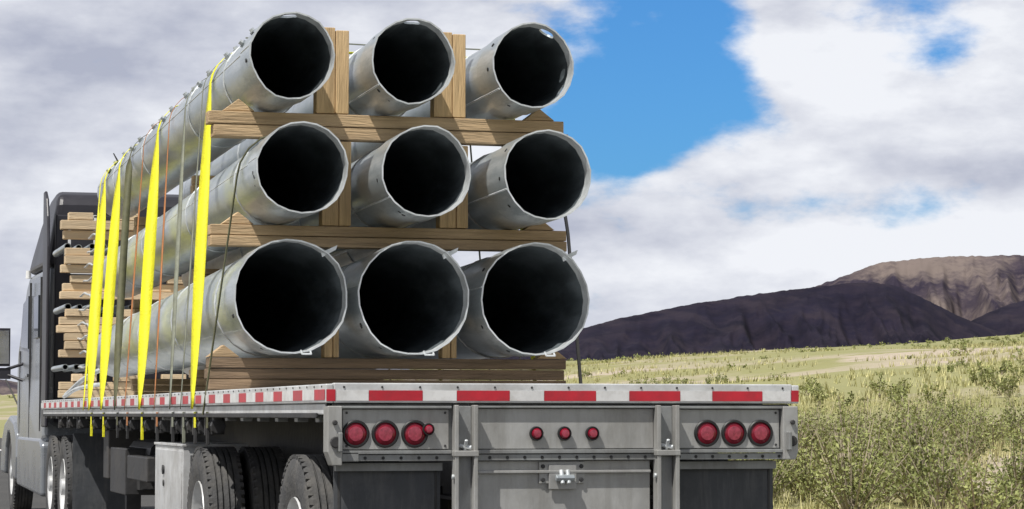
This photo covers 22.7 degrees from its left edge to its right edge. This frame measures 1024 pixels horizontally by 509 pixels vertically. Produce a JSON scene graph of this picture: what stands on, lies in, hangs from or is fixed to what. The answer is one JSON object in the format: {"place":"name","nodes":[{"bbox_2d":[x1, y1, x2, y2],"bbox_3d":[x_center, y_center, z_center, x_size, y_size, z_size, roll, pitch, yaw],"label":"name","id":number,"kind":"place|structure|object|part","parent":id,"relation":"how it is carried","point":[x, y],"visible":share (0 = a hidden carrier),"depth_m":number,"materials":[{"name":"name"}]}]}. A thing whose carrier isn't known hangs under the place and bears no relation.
{"place":"outdoors","nodes":[
{"label":"outdoors","id":0,"kind":"place"},
{"bbox_2d":[0,379,17,394],"bbox_3d":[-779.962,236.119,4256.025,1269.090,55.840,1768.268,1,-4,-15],"label":"hill","id":1,"kind":"structure","parent":0,"point":[4,389],"depth_m":4054.51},
{"bbox_2d":[0,438,154,508],"bbox_3d":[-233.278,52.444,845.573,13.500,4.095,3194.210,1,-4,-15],"label":"road","id":2,"kind":"structure","parent":0,"point":[39,501],"depth_m":38.96,"materials":[{"name":"grey asphalt"}]},
{"bbox_2d":[0,191,190,508],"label":"semi truck","id":3,"kind":"object","parent":2,"relation":"on","point":[52,462],"visible":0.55,"depth_m":29.46,"materials":[{"name":"paint"}]},
{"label":"windows and mirrors","id":4,"kind":"part","parent":3,"relation":"part of","materials":[{"name":"grey glass"}]},
{"bbox_2d":[41,383,798,508],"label":"flatbed trailer","id":5,"kind":"object","parent":2,"relation":"on","point":[473,446],"visible":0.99,"depth_m":13.49,"materials":[{"name":"metal"}]},
{"bbox_2d":[62,382,106,398],"bbox_3d":[-4.456,1.398,26.199,0.158,0.158,1.484,2,-4,-26],"label":"steel arm","id":6,"kind":"object","parent":5,"relation":"on","point":[70,392],"visible":0.66,"depth_m":25.97},
{"bbox_2d":[58,390,189,397],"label":"timber beam","id":7,"kind":"structure","parent":5,"relation":"on","point":[95,393],"depth_m":27.09,"materials":[{"name":"brown wood"}]},
{"bbox_2d":[58,382,130,389],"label":"timber beam","id":8,"kind":"structure","parent":7,"relation":"on","point":[69,385],"depth_m":27.12,"materials":[{"name":"brown wood"}]},
{"bbox_2d":[58,350,85,356],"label":"timber beam","id":9,"kind":"structure","parent":8,"relation":"on","point":[68,353],"depth_m":27.07,"materials":[{"name":"beige wood"}]},
{"bbox_2d":[64,341,86,348],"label":"timber beam","id":10,"kind":"structure","parent":9,"relation":"on","point":[75,344],"depth_m":27.04,"materials":[{"name":"beige wood"}]},
{"bbox_2d":[63,333,87,340],"bbox_3d":[-4.641,0.881,27.126,0.260,0.078,0.128,1,-4,-15],"label":"timber block","id":11,"kind":"object","parent":10,"relation":"on","point":[70,336],"depth_m":27.06,"materials":[{"name":"beige wood"}]},
{"bbox_2d":[56,325,101,332],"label":"timber beam","id":12,"kind":"structure","parent":11,"relation":"on","point":[71,329],"depth_m":27.07,"materials":[{"name":"beige wood"}]},
{"bbox_2d":[58,317,126,324],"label":"timber beam","id":13,"kind":"structure","parent":12,"relation":"on","point":[69,320],"depth_m":27.08,"materials":[{"name":"beige wood"}]},
{"bbox_2d":[65,309,88,316],"bbox_3d":[-4.630,0.621,27.141,0.260,0.078,0.136,1,-4,-15],"label":"timber block","id":14,"kind":"object","parent":13,"relation":"on","point":[73,313],"depth_m":27.07,"materials":[{"name":"beige wood"}]},
{"bbox_2d":[78,292,90,310],"bbox_3d":[-4.465,0.494,26.593,0.040,0.194,1.011,1,-4,-17],"label":"steel arm","id":15,"kind":"object","parent":13,"relation":"attached to","point":[80,296],"visible":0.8,"depth_m":26.43},
{"bbox_2d":[53,303,133,314],"bbox_3d":[-3.866,0.620,28.164,2.288,0.076,1.606,1,-4,-15],"label":"steel tube bundle","id":16,"kind":"object","parent":13,"relation":"on","point":[59,309],"visible":0.1,"depth_m":27.51,"materials":[{"name":"grey metal"}]},
{"bbox_2d":[59,291,172,299],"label":"timber beam","id":17,"kind":"structure","parent":13,"relation":"on","point":[74,295],"depth_m":27.11,"materials":[{"name":"beige wood"}]},
{"bbox_2d":[62,283,184,292],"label":"timber beam","id":18,"kind":"structure","parent":17,"relation":"on","point":[86,287],"depth_m":27.16,"materials":[{"name":"beige wood"}]},
{"bbox_2d":[69,275,91,282],"bbox_3d":[-4.586,0.263,27.181,0.260,0.078,0.126,1,-4,-15],"label":"timber block","id":19,"kind":"object","parent":18,"relation":"on","point":[76,278],"depth_m":27.11,"materials":[{"name":"beige wood"}]},
{"bbox_2d":[166,277,182,283],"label":"timber block","id":20,"kind":"object","parent":18,"relation":"on","point":[170,281],"depth_m":27.38,"materials":[{"name":"beige wood"}]},
{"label":"timber block","id":21,"kind":"object","parent":18,"relation":"on","visible":0},
{"bbox_2d":[60,264,92,272],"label":"timber beam","id":22,"kind":"structure","parent":21,"relation":"on","point":[64,268],"depth_m":27.11,"materials":[{"name":"beige wood"}]},
{"bbox_2d":[64,255,106,264],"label":"timber beam","id":23,"kind":"structure","parent":22,"relation":"on","point":[71,259],"depth_m":27.07,"materials":[{"name":"beige wood"}]},
{"bbox_2d":[64,248,89,255],"bbox_3d":[-4.639,-0.028,27.179,0.260,0.078,0.136,1,-4,-15],"label":"timber block","id":24,"kind":"object","parent":23,"relation":"on","point":[76,251],"depth_m":27.12,"materials":[{"name":"brown wood"}]},
{"bbox_2d":[53,243,107,256],"bbox_3d":[-3.829,-0.028,28.222,2.372,0.080,1.606,1,-4,-15],"label":"steel tube bundle","id":25,"kind":"object","parent":23,"relation":"on","point":[59,251],"visible":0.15,"depth_m":27.64,"materials":[{"name":"grey metal"}]},
{"bbox_2d":[62,230,133,240],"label":"timber beam","id":26,"kind":"structure","parent":25,"relation":"on","point":[76,235],"depth_m":27.19,"materials":[{"name":"brown wood"}]},
{"bbox_2d":[87,233,95,252],"bbox_3d":[-4.342,-0.119,26.404,0.040,0.194,1.011,1,-4,-17],"label":"steel arm","id":27,"kind":"object","parent":26,"relation":"attached to","point":[90,237],"visible":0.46,"depth_m":26.46},
{"bbox_2d":[60,220,134,230],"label":"timber beam","id":28,"kind":"structure","parent":26,"relation":"on","point":[77,225],"depth_m":27.15,"materials":[{"name":"brown wood"}]},
{"bbox_2d":[68,212,92,220],"bbox_3d":[-4.611,-0.406,27.213,0.260,0.078,0.131,1,-4,-15],"label":"timber block","id":29,"kind":"object","parent":28,"relation":"on","point":[79,216],"depth_m":27.15,"materials":[{"name":"beige wood"}]},
{"bbox_2d":[120,214,137,220],"bbox_3d":[-4.152,-0.398,27.338,0.260,0.078,0.134,1,-4,-15],"label":"timber block","id":30,"kind":"object","parent":28,"relation":"on","point":[132,218],"depth_m":27.29,"materials":[{"name":"beige wood"}]},
{"bbox_2d":[83,263,92,281],"bbox_3d":[-4.398,0.187,26.481,0.040,0.194,1.011,1,-4,-17],"label":"steel arm","id":31,"kind":"object","parent":23,"relation":"attached to","point":[86,266],"visible":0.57,"depth_m":26.42},
{"bbox_2d":[124,309,132,316],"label":"timber block","id":32,"kind":"object","parent":13,"relation":"on","point":[127,312],"depth_m":27.22,"materials":[{"name":"beige wood"}]},
{"bbox_2d":[77,321,87,339],"bbox_3d":[-4.502,0.801,26.683,0.040,0.194,1.011,1,-4,-17],"label":"steel arm","id":33,"kind":"object","parent":10,"relation":"on","point":[84,323],"visible":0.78,"depth_m":26.51},
{"bbox_2d":[78,350,87,368],"bbox_3d":[-4.478,1.099,26.649,0.040,0.194,1.011,1,-4,-17],"label":"steel arm","id":34,"kind":"object","parent":10,"relation":"attached to","point":[81,352],"visible":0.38,"depth_m":26.68},
{"bbox_2d":[71,374,96,380],"bbox_3d":[-4.559,1.312,27.122,0.260,0.078,0.126,1,-4,-15],"label":"timber block","id":35,"kind":"object","parent":8,"relation":"on","point":[75,377],"depth_m":27.05,"materials":[{"name":"beige wood"}]},
{"bbox_2d":[51,364,181,372],"bbox_3d":[-3.865,1.259,28.132,2.286,0.080,1.576,1,-4,-15],"label":"steel tube bundle","id":36,"kind":"object","parent":8,"relation":"on","point":[74,368],"visible":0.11,"depth_m":27.68,"materials":[{"name":"grey metal"}]},
{"bbox_2d":[113,375,137,381],"bbox_3d":[-4.132,1.319,27.239,0.260,0.078,0.129,1,-4,-15],"label":"timber block","id":37,"kind":"object","parent":8,"relation":"on","point":[122,379],"depth_m":27.19,"materials":[{"name":"beige wood"}]},
{"bbox_2d":[130,379,190,394],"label":"timber beam","id":38,"kind":"structure","parent":5,"relation":"on","point":[162,386],"depth_m":24.67,"materials":[{"name":"brown wood"}]},
{"bbox_2d":[161,374,185,378],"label":"timber block","id":39,"kind":"object","parent":38,"relation":"on","point":[167,376],"depth_m":27.32,"materials":[{"name":"beige wood"}]},
{"bbox_2d":[96,239,346,376],"bbox_3d":[-2.688,0.566,21.050,0.748,0.772,9.427,1,-4,-15],"label":"steel pole","id":40,"kind":"object","parent":5,"relation":"on","point":[283,297],"visible":0.73,"depth_m":17.98,"materials":[{"name":"silver metal"}]},
{"bbox_2d":[189,370,343,391],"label":"timber beam","id":41,"kind":"structure","parent":5,"relation":"on","point":[200,383],"depth_m":20.87,"materials":[{"name":"brown wood"}]},
{"bbox_2d":[184,241,468,374],"bbox_3d":[-1.897,0.579,21.279,0.754,0.775,9.407,1,-4,-15],"label":"steel pole","id":42,"kind":"object","parent":41,"relation":"on","point":[407,298],"visible":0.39,"depth_m":17.65,"materials":[{"name":"silver metal"}]},
{"bbox_2d":[133,300,158,313],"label":"timber beam","id":43,"kind":"structure","parent":42,"relation":"on","point":[136,306],"depth_m":24.66,"materials":[{"name":"brown wood"}]},
{"bbox_2d":[192,269,219,280],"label":"timber beam","id":44,"kind":"structure","parent":42,"relation":"on","point":[208,272],"depth_m":20.95,"materials":[{"name":"brown wood"}]},
{"bbox_2d":[207,224,566,251],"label":"timber beam","id":45,"kind":"structure","parent":42,"relation":"on","point":[379,238],"depth_m":17.44,"materials":[{"name":"brown wood"}]},
{"bbox_2d":[102,121,347,297],"bbox_3d":[-2.620,-0.210,20.964,0.603,0.724,9.522,1,-4,-15],"label":"steel pole","id":46,"kind":"object","parent":45,"relation":"on","point":[291,172],"visible":0.7,"depth_m":17.63,"materials":[{"name":"grey metal"}]},
{"bbox_2d":[202,135,267,414],"bbox_3d":[-1.769,0.122,16.951,0.574,1.887,0.044,0,-4,-2],"label":"cargo strap","id":47,"kind":"object","parent":46,"relation":"attached to","point":[225,256],"visible":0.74,"depth_m":16.93,"materials":[{"name":"fabric"}]},
{"bbox_2d":[221,212,252,224],"bbox_3d":[-1.866,-0.244,17.256,0.216,0.082,0.120,1,-4,-15],"label":"timber wedge","id":48,"kind":"object","parent":45,"relation":"on","point":[238,218],"visible":0.98,"depth_m":17.20,"materials":[{"name":"brown wood"}]},
{"bbox_2d":[182,125,470,287],"bbox_3d":[-1.826,-0.196,21.198,0.604,0.728,9.493,1,-4,-15],"label":"steel pole","id":49,"kind":"object","parent":45,"relation":"on","point":[410,176],"visible":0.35,"depth_m":17.36,"materials":[{"name":"grey metal"}]},
{"bbox_2d":[133,217,157,234],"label":"timber beam","id":50,"kind":"structure","parent":49,"relation":"on","point":[142,223],"depth_m":24.71,"materials":[{"name":"brown wood"}]},
{"bbox_2d":[191,175,214,193],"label":"timber beam","id":51,"kind":"structure","parent":49,"relation":"on","point":[193,180],"depth_m":20.96,"materials":[{"name":"brown wood"}]},
{"bbox_2d":[205,110,567,145],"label":"timber beam","id":52,"kind":"structure","parent":49,"relation":"on","point":[340,127],"depth_m":17.47,"materials":[{"name":"brown wood"}]},
{"bbox_2d":[97,12,334,218],"bbox_3d":[-2.672,-0.973,21.085,0.574,0.677,9.253,1,-4,-15],"label":"steel pole","id":53,"kind":"object","parent":52,"relation":"on","point":[279,63],"visible":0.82,"depth_m":18.08,"materials":[{"name":"grey metal"}]},
{"bbox_2d":[83,165,113,410],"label":"cargo strap","id":54,"kind":"object","parent":53,"relation":"attached to","point":[86,364],"visible":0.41,"depth_m":24.54,"materials":[{"name":"yellow fabric"}]},
{"bbox_2d":[88,159,120,409],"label":"cargo strap","id":55,"kind":"object","parent":53,"relation":"attached to","point":[96,295],"visible":0.61,"depth_m":24.16,"materials":[{"name":"yellow fabric"}]},
{"bbox_2d":[100,144,136,409],"bbox_3d":[-2.483,0.191,23.432,2.630,2.483,0.700,1,-4,-15],"label":"cargo strap","id":56,"kind":"object","parent":53,"relation":"attached to","point":[109,289],"visible":0.62,"depth_m":23.10,"materials":[{"name":"yellow fabric"}]},
{"bbox_2d":[114,134,146,409],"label":"cargo strap","id":57,"kind":"object","parent":53,"relation":"attached to","point":[122,267],"visible":0.62,"depth_m":22.24,"materials":[{"name":"fabric"}]},
{"bbox_2d":[124,121,159,409],"bbox_3d":[-2.122,0.082,21.945,2.691,2.513,0.516,2,-4,-27],"label":"cargo strap","id":58,"kind":"object","parent":53,"relation":"attached to","point":[134,270],"visible":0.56,"depth_m":21.40,"materials":[{"name":"fabric"}]},
{"bbox_2d":[138,105,441,409],"bbox_3d":[-1.762,0.004,20.837,2.630,2.528,0.700,1,-4,-15],"label":"cargo strap","id":59,"kind":"object","parent":53,"relation":"attached to","point":[148,270],"visible":0.66,"depth_m":20.50,"materials":[{"name":"yellow fabric"}]},
{"bbox_2d":[154,98,460,408],"bbox_3d":[-1.548,-0.050,20.067,2.630,2.540,0.820,1,-4,-15],"label":"cargo strap","id":60,"kind":"object","parent":53,"relation":"attached to","point":[162,259],"visible":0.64,"depth_m":19.74,"materials":[{"name":"fabric"}]},
{"bbox_2d":[169,78,488,408],"bbox_3d":[-1.314,-0.110,19.226,2.630,2.555,0.790,1,-4,-15],"label":"cargo strap","id":61,"kind":"object","parent":53,"relation":"attached to","point":[177,258],"visible":0.59,"depth_m":18.91,"materials":[{"name":"fabric"}]},
{"bbox_2d":[180,60,520,408],"bbox_3d":[-1.120,-0.162,18.530,2.630,2.571,0.420,1,-4,-15],"label":"cargo strap","id":62,"kind":"object","parent":53,"relation":"attached to","point":[192,241],"visible":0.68,"depth_m":18.21,"materials":[{"name":"fabric"}]},
{"bbox_2d":[190,52,536,408],"bbox_3d":[-1.000,-0.192,18.097,2.630,2.576,0.700,1,-4,-15],"label":"cargo strap","id":63,"kind":"object","parent":53,"relation":"attached to","point":[200,245],"visible":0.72,"depth_m":17.75,"materials":[{"name":"yellow fabric"}]},
{"bbox_2d":[222,99,253,111],"bbox_3d":[-1.866,-1.010,17.305,0.216,0.082,0.120,1,-4,-15],"label":"timber wedge","id":64,"kind":"object","parent":52,"relation":"on","point":[238,105],"visible":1,"depth_m":17.25,"materials":[{"name":"brown wood"}]},
{"bbox_2d":[182,18,455,199],"bbox_3d":[-1.881,-0.956,21.330,0.573,0.676,9.203,1,-4,-15],"label":"steel pole","id":65,"kind":"object","parent":52,"relation":"on","point":[400,67],"visible":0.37,"depth_m":17.56,"materials":[{"name":"grey metal"}]},
{"bbox_2d":[313,27,348,114],"bbox_3d":[-1.242,-1.256,17.489,0.224,0.594,0.128,1,-4,-15],"label":"timber post","id":66,"kind":"object","parent":52,"relation":"on","point":[331,95],"visible":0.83,"depth_m":17.44,"materials":[{"name":"brown wood"}]},
{"bbox_2d":[430,32,465,117],"bbox_3d":[-0.446,-1.242,17.710,0.224,0.594,0.128,1,-4,-15],"label":"timber post","id":67,"kind":"object","parent":52,"relation":"on","point":[449,101],"visible":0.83,"depth_m":17.66,"materials":[{"name":"brown wood"}]},
{"bbox_2d":[351,22,573,162],"bbox_3d":[-1.088,-0.948,21.550,0.575,0.683,9.203,1,-4,-15],"label":"steel pole","id":68,"kind":"object","parent":52,"relation":"on","point":[515,72],"visible":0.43,"depth_m":17.68,"materials":[{"name":"grey metal"}]},
{"bbox_2d":[245,37,479,49],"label":"cargo strap","id":69,"kind":"object","parent":68,"relation":"attached to","point":[365,44],"visible":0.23,"depth_m":18.22,"materials":[{"name":"yellow fabric"}]},
{"bbox_2d":[523,110,553,120],"bbox_3d":[0.177,-0.975,17.870,0.216,0.082,0.120,1,-4,-15],"label":"timber wedge","id":70,"kind":"object","parent":52,"relation":"on","point":[539,115],"visible":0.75,"depth_m":17.81,"materials":[{"name":"brown wood"}]},
{"bbox_2d":[319,142,350,226],"bbox_3d":[-1.213,-0.485,17.449,0.200,0.585,0.128,1,-4,-15],"label":"timber post","id":71,"kind":"object","parent":45,"relation":"on","point":[337,212],"visible":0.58,"depth_m":17.39,"materials":[{"name":"brown wood"}]},
{"bbox_2d":[436,146,467,228],"bbox_3d":[-0.417,-0.471,17.669,0.200,0.585,0.128,1,-4,-15],"label":"timber post","id":72,"kind":"object","parent":45,"relation":"on","point":[456,217],"visible":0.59,"depth_m":17.61,"materials":[{"name":"brown wood"}]},
{"bbox_2d":[331,129,590,266],"bbox_3d":[-1.033,-0.180,21.413,0.603,0.726,9.502,1,-4,-15],"label":"steel pole","id":73,"kind":"object","parent":45,"relation":"on","point":[539,177],"visible":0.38,"depth_m":17.48,"materials":[{"name":"grey metal"}]},
{"bbox_2d":[522,223,553,230],"bbox_3d":[0.177,-0.208,17.822,0.216,0.082,0.120,1,-4,-15],"label":"timber wedge","id":74,"kind":"object","parent":45,"relation":"on","point":[544,227],"visible":0.68,"depth_m":17.77,"materials":[{"name":"brown wood"}]},
{"bbox_2d":[373,242,589,358],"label":"steel pole","id":75,"kind":"object","parent":41,"relation":"on","point":[529,299],"visible":0.36,"depth_m":17.77,"materials":[{"name":"silver metal"}]},
{"bbox_2d":[204,358,565,389],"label":"timber beam","id":76,"kind":"structure","parent":5,"relation":"on","point":[359,370],"depth_m":17.38,"materials":[{"name":"brown wood"}]},
{"bbox_2d":[206,345,238,357],"bbox_3d":[-1.953,0.652,17.176,0.216,0.082,0.120,1,-4,-15],"label":"timber wedge","id":77,"kind":"object","parent":76,"relation":"on","point":[222,351],"visible":1,"depth_m":17.12,"materials":[{"name":"beige wood"}]},
{"bbox_2d":[321,329,338,357],"bbox_3d":[-1.242,0.582,17.374,0.100,0.244,0.128,1,-4,-15],"label":"timber post","id":78,"kind":"object","parent":76,"relation":"on","point":[330,348],"visible":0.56,"depth_m":17.32,"materials":[{"name":"brown wood"}]},
{"bbox_2d":[438,335,456,358],"bbox_3d":[-0.446,0.596,17.594,0.100,0.244,0.128,1,-4,-15],"label":"timber post","id":79,"kind":"object","parent":76,"relation":"on","point":[449,350],"visible":0.56,"depth_m":17.54,"materials":[{"name":"brown wood"}]},
{"bbox_2d":[533,351,565,358],"bbox_3d":[0.263,0.691,17.789,0.216,0.082,0.120,1,-4,-15],"label":"timber wedge","id":80,"kind":"object","parent":76,"relation":"on","point":[558,355],"visible":0.64,"depth_m":17.74,"materials":[{"name":"brown wood"}]},
{"bbox_2d":[564,216,582,383],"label":"cargo strap","id":81,"kind":"object","parent":5,"relation":"attached to","point":[577,338],"visible":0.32,"depth_m":17.59,"materials":[{"name":"black fabric"}]},
{"bbox_2d":[64,368,99,393],"bbox_3d":[-4.396,1.299,26.230,0.108,0.327,1.491,2,-4,-27],"label":"steel arm","id":82,"kind":"object","parent":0,"point":[79,382],"visible":0.48,"depth_m":26.24},
{"bbox_2d":[0,334,1023,508],"bbox_3d":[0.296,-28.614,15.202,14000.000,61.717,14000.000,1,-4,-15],"label":"ground","id":83,"kind":"structure","parent":0,"point":[831,363],"depth_m":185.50,"materials":[{"name":"green plant"}]},
{"bbox_2d":[0,332,1023,508],"bbox_3d":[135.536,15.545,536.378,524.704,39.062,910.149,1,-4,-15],"label":"desert scrub","id":84,"kind":"object","parent":83,"relation":"on","point":[1014,499],"depth_m":35.56,"materials":[{"name":"green plant"}]},
{"bbox_2d":[0,0,1023,381],"label":"sky","id":85,"kind":"structure","parent":0,"point":[732,148],"materials":[{"name":"white"}]},
{"bbox_2d":[487,282,1007,360],"bbox_3d":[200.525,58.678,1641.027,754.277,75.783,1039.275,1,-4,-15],"label":"hill","id":86,"kind":"structure","parent":0,"point":[854,314],"depth_m":1504.41,"materials":[{"name":"stone"}]},
{"bbox_2d":[815,255,1023,320],"bbox_3d":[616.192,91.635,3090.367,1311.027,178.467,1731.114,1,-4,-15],"label":"hill","id":87,"kind":"structure","parent":0,"point":[970,288],"depth_m":2964.39,"materials":[{"name":"brown stone"}]},
{"bbox_2d":[971,300,1023,334],"bbox_3d":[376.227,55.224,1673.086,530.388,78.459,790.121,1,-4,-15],"label":"hill","id":88,"kind":"structure","parent":0,"point":[1008,319],"depth_m":1667.20,"materials":[{"name":"stone"}]}
]}

